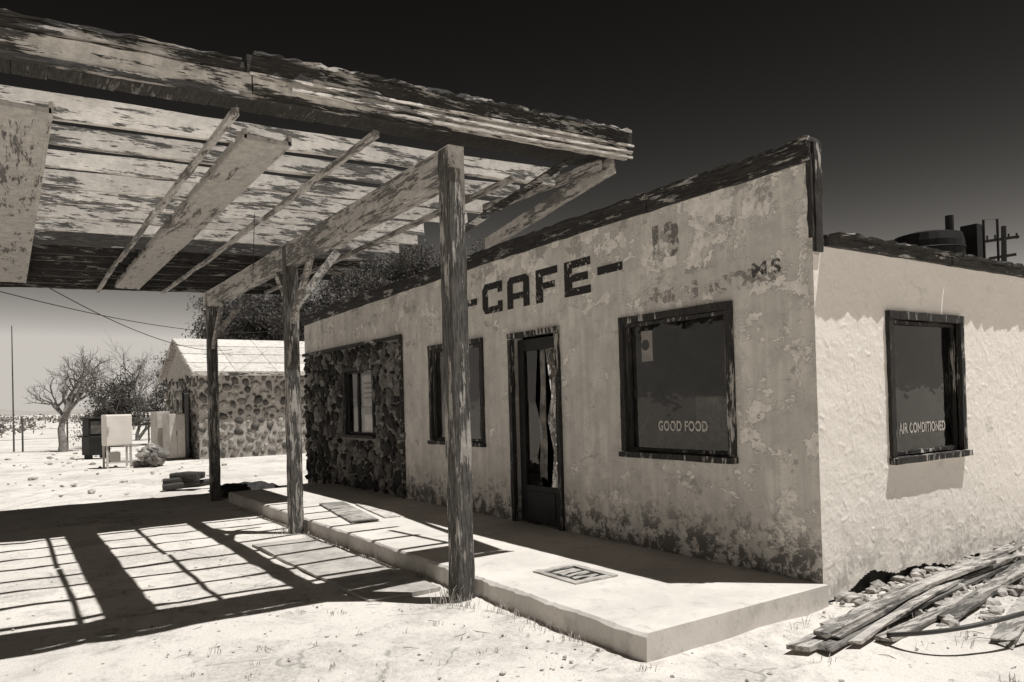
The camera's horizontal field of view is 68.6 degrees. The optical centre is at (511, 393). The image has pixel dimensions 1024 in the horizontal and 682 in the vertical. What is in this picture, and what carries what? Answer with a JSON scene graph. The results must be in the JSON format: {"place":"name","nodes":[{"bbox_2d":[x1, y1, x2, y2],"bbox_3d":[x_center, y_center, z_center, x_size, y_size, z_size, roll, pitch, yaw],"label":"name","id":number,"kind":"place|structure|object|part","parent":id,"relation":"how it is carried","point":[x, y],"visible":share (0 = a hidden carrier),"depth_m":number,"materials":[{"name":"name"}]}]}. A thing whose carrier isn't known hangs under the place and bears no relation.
{"place":"outdoors","nodes":[
{"label":"outdoors","id":0,"kind":"place"},
{"bbox_2d":[0,403,164,415],"bbox_3d":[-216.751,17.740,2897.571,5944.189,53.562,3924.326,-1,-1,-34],"label":"hills","id":1,"kind":"structure","parent":0,"point":[3,412],"depth_m":2898.48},
{"bbox_2d":[0,412,1023,681],"bbox_3d":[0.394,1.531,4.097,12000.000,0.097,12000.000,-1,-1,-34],"label":"ground","id":2,"kind":"structure","parent":0,"point":[58,634],"depth_m":5.33,"materials":[{"name":"beige sand"}]},
{"bbox_2d":[11,326,14,451],"bbox_3d":[-20.602,-0.178,30.958,0.070,5.201,0.160,-1,-1,-34],"label":"antenna mast","id":3,"kind":"object","parent":2,"relation":"on","point":[12,394],"visible":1,"depth_m":30.96,"materials":[{"name":"metal"}]},
{"bbox_2d":[23,346,117,451],"bbox_3d":[-17.997,0.235,30.843,3.599,4.369,2.456,-2,-1,4],"label":"bare tree","id":4,"kind":"object","parent":2,"relation":"on","point":[78,390],"visible":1,"depth_m":30.60,"materials":[{"name":"plant"}]},
{"bbox_2d":[0,415,149,451],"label":"wire fence","id":5,"kind":"object","parent":2,"relation":"on","point":[23,439],"visible":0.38,"depth_m":31.63,"materials":[{"name":"grey metal"}]},
{"bbox_2d":[0,412,150,437],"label":"brush","id":6,"kind":"object","parent":2,"relation":"on","point":[18,429],"visible":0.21,"depth_m":127.99,"materials":[{"name":"grey plant"}]},
{"bbox_2d":[80,417,109,458],"bbox_3d":[-13.835,1.491,24.924,0.630,1.360,0.700,-2,-1,39],"label":"newspaper box","id":7,"kind":"object","parent":2,"relation":"on","point":[91,438],"visible":0.64,"depth_m":24.66,"materials":[{"name":"black paint"}]},
{"bbox_2d":[90,421,100,433],"bbox_3d":[-13.654,1.134,24.776,0.013,0.420,0.500,-2,-1,39],"label":"door window","id":8,"kind":"structure","parent":7,"relation":"in","point":[95,426],"depth_m":24.70,"materials":[{"name":"glass"}]},
{"bbox_2d":[69,396,150,445],"bbox_3d":[-18.230,1.226,34.087,3.094,2.559,2.922,-2,-1,14],"label":"shrub","id":9,"kind":"object","parent":2,"relation":"on","point":[79,436],"visible":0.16,"depth_m":33.60,"materials":[{"name":"grey plant"}]},
{"bbox_2d":[101,414,131,467],"bbox_3d":[-10.854,1.314,20.619,0.660,1.450,0.570,-1,-1,-40],"label":"utility cabinet","id":10,"kind":"object","parent":2,"relation":"on","point":[116,429],"visible":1,"depth_m":20.45,"materials":[{"name":"white metal"}]},
{"bbox_3d":[-10.702,1.008,20.431,0.620,0.790,0.021,-1,-1,-40],"label":"door","id":11,"kind":"part","parent":10,"relation":"part of","materials":[{"name":"white metal"}]},
{"bbox_2d":[75,344,167,430],"bbox_3d":[-15.898,-0.015,34.969,7.837,4.967,4.784,-1,-1,-34],"label":"tree","id":12,"kind":"object","parent":2,"relation":"on","point":[120,396],"visible":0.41,"depth_m":33.42,"materials":[{"name":"grey plant"}]},
{"bbox_2d":[0,448,256,496],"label":"scattered stones","id":13,"kind":"object","parent":2,"relation":"on","point":[91,491],"visible":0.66,"depth_m":19.36,"materials":[{"name":"grey stone"}]},
{"bbox_2d":[96,329,165,440],"bbox_3d":[-19.667,-0.336,40.481,4.181,5.904,5.399,-2,-1,40],"label":"bare tree","id":14,"kind":"object","parent":2,"relation":"on","point":[139,436],"visible":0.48,"depth_m":39.94,"materials":[{"name":"grey plant"}]},
{"bbox_2d":[132,442,170,466],"bbox_3d":[-9.890,1.733,20.602,0.962,0.768,0.895,-1,-1,-34],"label":"rock pile","id":15,"kind":"object","parent":2,"relation":"on","point":[152,454],"visible":0.94,"depth_m":20.47,"materials":[{"name":"grey stone"}]},
{"bbox_2d":[150,411,171,446],"bbox_3d":[-11.117,1.335,23.827,0.480,1.500,0.635,-1,-1,-43],"label":"metal cabinet","id":16,"kind":"object","parent":2,"relation":"on","point":[156,430],"visible":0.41,"depth_m":23.55,"materials":[{"name":"beige metal"}]},
{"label":"doors","id":17,"kind":"part","parent":16,"relation":"part of","materials":[{"name":"beige metal"}]},
{"bbox_2d":[162,413,184,459],"bbox_3d":[-10.534,1.354,23.376,0.480,1.420,0.635,-1,-1,-43],"label":"metal cabinet","id":18,"kind":"object","parent":2,"relation":"on","point":[173,428],"visible":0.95,"depth_m":23.17,"materials":[{"name":"beige metal"}]},
{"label":"doors","id":19,"kind":"part","parent":18,"relation":"part of","materials":[{"name":"grey metal"}]},
{"bbox_2d":[162,471,208,490],"bbox_3d":[-6.165,1.664,14.320,0.930,0.328,0.493,-1,-1,-14],"label":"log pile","id":20,"kind":"object","parent":2,"relation":"on","point":[182,480],"visible":0.98,"depth_m":14.23,"materials":[{"name":"grey wood"}]},
{"bbox_2d":[166,350,306,459],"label":"walls","id":21,"kind":"structure","parent":2,"relation":"on","point":[178,368],"depth_m":23.98,"materials":[{"name":"grey stone"}]},
{"bbox_2d":[184,394,188,456],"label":"door and window","id":22,"kind":"structure","parent":21,"relation":"attached to","point":[186,425],"depth_m":24.55,"materials":[{"name":"black wood"}]},
{"bbox_2d":[182,390,191,457],"bbox_3d":[-10.626,0.999,24.496,0.066,2.161,1.100,-1,-1,-34],"label":"door casing","id":23,"kind":"object","parent":21,"relation":"attached to","point":[189,411],"depth_m":24.05,"materials":[{"name":"wood"}]},
{"bbox_2d":[157,339,304,383],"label":"barge boards","id":24,"kind":"object","parent":21,"relation":"attached to","point":[192,373],"visible":0.73,"depth_m":23.79,"materials":[{"name":"paint"}]},
{"bbox_2d":[160,338,304,379],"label":"roof sheets","id":25,"kind":"object","parent":21,"relation":"on","point":[254,356],"visible":0.37,"depth_m":25.00,"materials":[{"name":"white metal"}]},
{"bbox_2d":[165,375,306,458],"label":"fieldstones","id":26,"kind":"object","parent":21,"relation":"attached to","point":[258,399],"visible":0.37,"depth_m":23.90,"materials":[{"name":"grey stone"}]},
{"bbox_2d":[181,292,304,340],"bbox_3d":[-12.135,-1.545,35.893,6.406,7.832,6.614,-1,-1,-13],"label":"tree","id":27,"kind":"object","parent":2,"relation":"on","point":[249,317],"visible":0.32,"depth_m":34.09,"materials":[{"name":"grey plant"}]},
{"bbox_2d":[208,481,281,496],"bbox_3d":[-4.801,1.690,13.557,1.100,0.165,1.151,-1,-1,-34],"label":"tarpaulin","id":28,"kind":"object","parent":2,"relation":"on","point":[227,489],"visible":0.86,"depth_m":13.29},
{"bbox_2d":[0,8,633,601],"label":"canopy","id":29,"kind":"object","parent":2,"relation":"on","point":[188,228],"visible":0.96,"depth_m":6.21,"materials":[{"name":"paint"}]},
{"bbox_2d":[0,291,269,332],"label":"overhead wire","id":30,"kind":"object","parent":29,"relation":"attached to","point":[119,318],"visible":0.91,"depth_m":15.16,"materials":[{"name":"black paint"}]},
{"bbox_2d":[41,283,231,350],"bbox_3d":[-7.963,-1.376,17.432,0.015,0.416,12.793,-1,-1,-8],"label":"overhead wire","id":31,"kind":"object","parent":29,"relation":"attached to","point":[122,324],"visible":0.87,"depth_m":14.22,"materials":[{"name":"black paint"}]},
{"bbox_2d":[253,214,254,268],"bbox_3d":[-2.583,-1.516,7.502,0.036,0.550,0.008,-2,-1,11],"label":"hanging wire","id":32,"kind":"object","parent":29,"relation":"hanging from","point":[253,243],"visible":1,"depth_m":7.50,"materials":[{"name":"black paint"}]},
{"bbox_2d":[258,268,375,340],"bbox_3d":[-7.628,-2.234,35.075,8.244,8.936,9.329,-2,-1,7],"label":"tree","id":33,"kind":"object","parent":2,"relation":"on","point":[341,295],"visible":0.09,"depth_m":33.18,"materials":[{"name":"black plant"}]},
{"bbox_2d":[252,537,440,602],"bbox_3d":[-1.724,1.634,7.191,0.680,0.048,3.110,-1,-1,-34],"label":"cement pad","id":34,"kind":"object","parent":2,"relation":"on","point":[361,578],"visible":0.97,"depth_m":6.79,"materials":[{"name":"beige concrete"}]},
{"bbox_2d":[305,357,444,440],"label":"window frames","id":35,"kind":"structure","parent":2,"relation":"on","point":[366,410],"depth_m":15.00,"materials":[{"name":"paint"}]},
{"bbox_2d":[305,339,401,495],"bbox_3d":[-2.761,0.487,12.659,0.001,2.480,4.240,-1,-1,-34],"label":"stone backing","id":36,"kind":"object","parent":35,"relation":"attached to","point":[375,449],"visible":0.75,"depth_m":12.25,"materials":[{"name":"grey stone"}]},
{"bbox_2d":[342,365,375,438],"bbox_3d":[-2.490,0.152,12.248,0.137,1.160,1.280,-1,-1,-34],"label":"stone wall window frame","id":37,"kind":"object","parent":36,"relation":"attached to","point":[346,394],"visible":0.87,"depth_m":12.36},
{"bbox_2d":[362,375,372,430],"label":"window posters","id":38,"kind":"object","parent":37,"relation":"attached to","point":[368,418],"depth_m":12.15,"materials":[{"name":"paper"}]},
{"bbox_2d":[364,382,371,398],"bbox_3d":[-2.322,-0.044,12.108,0.001,0.265,0.330,-1,-1,-34],"label":"poster print","id":39,"kind":"object","parent":38,"relation":"attached to","point":[367,392],"visible":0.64,"depth_m":12.13,"materials":[{"name":"paper"}]},
{"bbox_2d":[302,334,405,498],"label":"panel trim","id":40,"kind":"structure","parent":35,"relation":"attached to","point":[401,396],"depth_m":10.86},
{"bbox_2d":[441,310,723,356],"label":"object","id":41,"kind":"structure","parent":35,"relation":"attached to","point":[685,324],"depth_m":10.46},
{"bbox_2d":[894,215,999,260],"bbox_3d":[4.892,-1.560,8.644,1.017,0.870,0.769,-1,-1,-19],"label":"water tank","id":42,"kind":"object","parent":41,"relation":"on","point":[968,239],"visible":0.27,"depth_m":8.41,"materials":[{"name":"black metal"}]},
{"bbox_2d":[467,143,820,270],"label":"parapet","id":43,"kind":"structure","parent":35,"relation":"attached to","point":[698,197],"depth_m":6.57,"materials":[{"name":"paint"}]},
{"bbox_2d":[724,318,725,380],"bbox_3d":[2.008,-0.072,6.486,0.060,1.205,0.463,-1,-1,-34],"label":"window curtain","id":44,"kind":"object","parent":35,"relation":"hanging from","point":[725,354],"depth_m":6.67,"materials":[{"name":"fabric"}]},
{"bbox_2d":[328,236,467,301],"bbox_3d":[-3.246,-2.895,37.318,12.222,10.134,9.575,-1,-1,-34],"label":"tree","id":45,"kind":"object","parent":2,"relation":"on","point":[403,268],"visible":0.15,"depth_m":34.90,"materials":[{"name":"grey plant"}]},
{"bbox_2d":[359,232,508,286],"bbox_3d":[-2.246,-2.760,37.441,12.219,9.940,7.433,-1,-1,-16],"label":"tree","id":46,"kind":"object","parent":2,"relation":"on","point":[473,246],"visible":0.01,"depth_m":35.82,"materials":[{"name":"black plant"}]},
{"bbox_2d":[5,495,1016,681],"bbox_3d":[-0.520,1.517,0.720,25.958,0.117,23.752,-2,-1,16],"label":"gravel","id":47,"kind":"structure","parent":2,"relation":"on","point":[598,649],"depth_m":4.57,"materials":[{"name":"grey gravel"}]},
{"bbox_2d":[228,483,828,661],"bbox_3d":[-1.208,1.615,8.784,1.800,0.250,9.640,-1,-1,-34],"label":"concrete porch","id":48,"kind":"object","parent":2,"relation":"on","point":[647,605],"visible":0.8,"depth_m":5.72,"materials":[{"name":"beige concrete"}]},
{"bbox_2d":[319,501,400,522],"bbox_3d":[-1.976,1.506,9.652,0.645,0.024,1.926,-1,-1,-25],"label":"plywood sheet","id":49,"kind":"object","parent":48,"relation":"on","point":[347,512],"visible":1,"depth_m":9.46,"materials":[{"name":"grey wood"}]},
{"bbox_2d":[533,564,617,584],"bbox_3d":[0.487,1.402,5.830,0.417,0.020,0.547,-1,-1,-34],"label":"floor drain","id":50,"kind":"object","parent":48,"relation":"on","point":[571,574],"visible":1,"depth_m":5.80,"materials":[{"name":"grey metal"}]},
{"bbox_2d":[304,165,822,583],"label":"front wall","id":51,"kind":"structure","parent":2,"relation":"on","point":[757,507],"depth_m":6.60,"materials":[{"name":"paint"}]},
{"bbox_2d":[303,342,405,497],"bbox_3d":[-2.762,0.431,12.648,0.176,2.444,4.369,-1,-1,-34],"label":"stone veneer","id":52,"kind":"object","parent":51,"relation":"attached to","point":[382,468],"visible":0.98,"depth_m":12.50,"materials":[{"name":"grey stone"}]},
{"bbox_2d":[427,337,485,446],"bbox_3d":[-0.717,0.008,9.624,0.138,1.330,1.400,-1,-1,-34],"label":"window frame","id":53,"kind":"object","parent":51,"relation":"attached to","point":[433,430],"visible":0.63,"depth_m":10.04,"materials":[{"name":"black wood"}]},
{"bbox_2d":[468,256,622,314],"bbox_3d":[0.235,-1.147,8.177,0.001,0.360,2.840,-1,-1,-34],"label":"cafe lettering","id":54,"kind":"object","parent":51,"relation":"attached to","point":[568,280],"visible":0.98,"depth_m":8.06,"materials":[{"name":"grey paint"}]},
{"bbox_2d":[300,135,819,325],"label":"parapet trim","id":55,"kind":"structure","parent":51,"relation":"attached to","point":[793,153],"depth_m":6.93,"materials":[{"name":"wood"}]},
{"bbox_2d":[432,311,722,529],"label":"wall reveals","id":56,"kind":"structure","parent":51,"relation":"attached to","point":[440,408],"depth_m":8.58,"materials":[{"name":"paint"}]},
{"bbox_2d":[507,326,564,530],"bbox_3d":[0.254,0.375,8.180,0.067,2.131,0.947,-1,-1,-34],"label":"door frame","id":57,"kind":"object","parent":56,"relation":"attached to","point":[512,420],"visible":1,"depth_m":8.17,"materials":[{"name":"black wood"}]},
{"bbox_2d":[518,336,558,526],"bbox_3d":[0.326,0.412,8.227,0.048,2.040,0.800,-1,-1,-34],"label":"door","id":58,"kind":"structure","parent":57,"relation":"in","point":[539,504],"depth_m":8.28,"materials":[{"name":"black wood"}]},
{"bbox_2d":[540,349,547,480],"bbox_3d":[0.360,0.256,8.466,0.040,1.524,0.152,-1,-1,-34],"label":"door curtain","id":59,"kind":"object","parent":57,"relation":"hanging from","point":[543,453],"depth_m":8.49,"materials":[{"name":"fabric"}]},
{"bbox_2d":[652,222,678,259],"bbox_3d":[1.337,-1.332,6.544,0.001,0.306,0.314,-1,-1,-34],"label":"faded number","id":60,"kind":"object","parent":51,"relation":"attached to","point":[673,234],"visible":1,"depth_m":6.49,"materials":[{"name":"grey paint"}]},
{"bbox_2d":[618,301,738,463],"bbox_3d":[1.405,-0.071,6.490,0.136,1.301,1.330,-1,-1,-34],"label":"window frame","id":61,"kind":"object","parent":51,"relation":"attached to","point":[627,411],"visible":1,"depth_m":6.48,"materials":[{"name":"black wood"}]},
{"label":"large window glass","id":62,"kind":"object","parent":61,"relation":"attached to","visible":0},
{"bbox_2d":[641,330,652,361],"bbox_3d":[1.236,-0.429,6.863,0.004,0.280,0.140,-1,-1,-34],"label":"window notice","id":63,"kind":"object","parent":62,"relation":"attached to","point":[647,355],"depth_m":6.85,"materials":[{"name":"paper"}]},
{"bbox_2d":[642,340,648,350],"bbox_3d":[1.223,-0.439,6.873,0.003,0.100,0.099,-1,-1,-34],"label":"notice mark","id":64,"kind":"object","parent":63,"relation":"attached to","point":[645,345],"visible":1,"depth_m":6.87,"materials":[{"name":"grey paper"}]},
{"bbox_2d":[658,421,707,431],"bbox_3d":[1.470,0.285,6.481,0.001,0.090,0.566,-1,-1,-34],"label":"good food lettering","id":65,"kind":"object","parent":62,"relation":"attached to","point":[681,426],"visible":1,"depth_m":6.45,"materials":[{"name":"grey paint"}]},
{"bbox_2d":[639,268,775,306],"bbox_3d":[1.563,-0.874,6.223,0.001,0.157,1.464,-1,-1,-34],"label":"faded lettering","id":66,"kind":"object","parent":51,"relation":"attached to","point":[666,299],"visible":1,"depth_m":6.25,"materials":[{"name":"faded black paint"}]},
{"bbox_2d":[752,258,780,277],"bbox_3d":[1.925,-0.948,5.686,0.001,0.113,0.261,-1,-1,-34],"label":"faded lettering","id":67,"kind":"object","parent":51,"relation":"attached to","point":[754,270],"visible":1,"depth_m":5.71,"materials":[{"name":"grey paint"}]},
{"bbox_2d":[150,574,1015,671],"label":"twigs","id":68,"kind":"object","parent":2,"relation":"on","point":[486,632],"visible":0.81,"depth_m":4.92,"materials":[{"name":"wood"}]},
{"bbox_2d":[786,540,1023,651],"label":"lumber pile","id":69,"kind":"object","parent":2,"relation":"on","point":[862,623],"visible":0.98,"depth_m":4.98,"materials":[{"name":"grey wood"}]},
{"bbox_2d":[886,610,1023,636],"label":"rubber hose","id":70,"kind":"object","parent":69,"relation":"on","point":[960,627],"visible":1,"depth_m":4.28,"materials":[{"name":"grey rubber"}]},
{"bbox_2d":[822,541,1012,597],"bbox_3d":[4.688,1.289,7.221,6.180,0.550,0.250,-1,-1,-34],"label":"footing","id":71,"kind":"object","parent":2,"relation":"on","point":[863,583],"visible":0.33,"depth_m":5.83,"materials":[{"name":"grey concrete"}]},
{"bbox_2d":[813,247,1023,600],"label":"side wall","id":72,"kind":"structure","parent":2,"relation":"on","point":[879,512],"depth_m":5.97,"materials":[{"name":"paint"}]},
{"bbox_2d":[823,232,1023,277],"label":"eaves trim","id":73,"kind":"structure","parent":72,"relation":"on","point":[857,242],"depth_m":6.04,"materials":[{"name":"wood"}]},
{"bbox_2d":[885,310,972,464],"bbox_3d":[3.428,-0.054,6.200,1.210,1.210,0.137,-1,-1,-34],"label":"side window frame","id":74,"kind":"object","parent":72,"relation":"attached to","point":[890,322],"visible":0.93,"depth_m":6.28,"materials":[{"name":"black wood"}]},
{"label":"side window glass","id":75,"kind":"object","parent":74,"relation":"attached to","visible":0},
{"bbox_2d":[899,420,944,433],"bbox_3d":[3.415,0.281,6.234,0.735,0.086,0.001,-1,-1,-34],"label":"air conditioned lettering","id":76,"kind":"object","parent":75,"relation":"attached to","point":[938,425],"visible":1,"depth_m":6.24,"materials":[{"name":"grey paint"}]},
{"bbox_2d":[829,538,1023,635],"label":"rubble","id":77,"kind":"object","parent":2,"relation":"on","point":[995,610],"visible":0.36,"depth_m":5.46,"materials":[{"name":"stone"}]},
{"bbox_2d":[985,226,1018,260],"bbox_3d":[25.427,-3.555,38.698,1.513,10.102,0.340,-2,-1,30],"label":"utility pole","id":78,"kind":"object","parent":2,"relation":"on","point":[1003,239],"visible":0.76,"depth_m":38.59,"materials":[{"name":"black paint"}]},
{"bbox_2d":[0,0,1023,411],"label":"sky","id":79,"kind":"structure","parent":0,"point":[914,108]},
{"bbox_2d":[529,474,552,486],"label":"floor","id":80,"kind":"structure","parent":0,"point":[534,479],"depth_m":12.89,"materials":[{"name":"black"}]},
{"bbox_2d":[469,319,962,475],"bbox_3d":[1.894,0.280,11.883,0.050,2.350,10.550,-1,-1,-34],"label":"partition","id":81,"kind":"object","parent":80,"relation":"on","point":[680,372],"depth_m":10.73,"materials":[{"name":"black glass"}]},
{"bbox_2d":[639,345,900,500],"bbox_3d":[2.492,0.462,8.463,2.200,1.850,3.025,-1,-1,-34],"label":"interior furniture","id":82,"kind":"object","parent":80,"relation":"on","point":[711,412],"visible":0.24,"depth_m":7.51,"materials":[{"name":"fabric"}]},
{"bbox_2d":[181,505,1023,681],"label":"dry grass","id":83,"kind":"structure","parent":0,"point":[444,592],"depth_m":5.40,"materials":[{"name":"plant"}]},
{"bbox_2d":[805,142,823,251],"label":"parapet corner trim","id":84,"kind":"structure","parent":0,"point":[814,184],"depth_m":5.35,"materials":[{"name":"black wood"}]}
]}

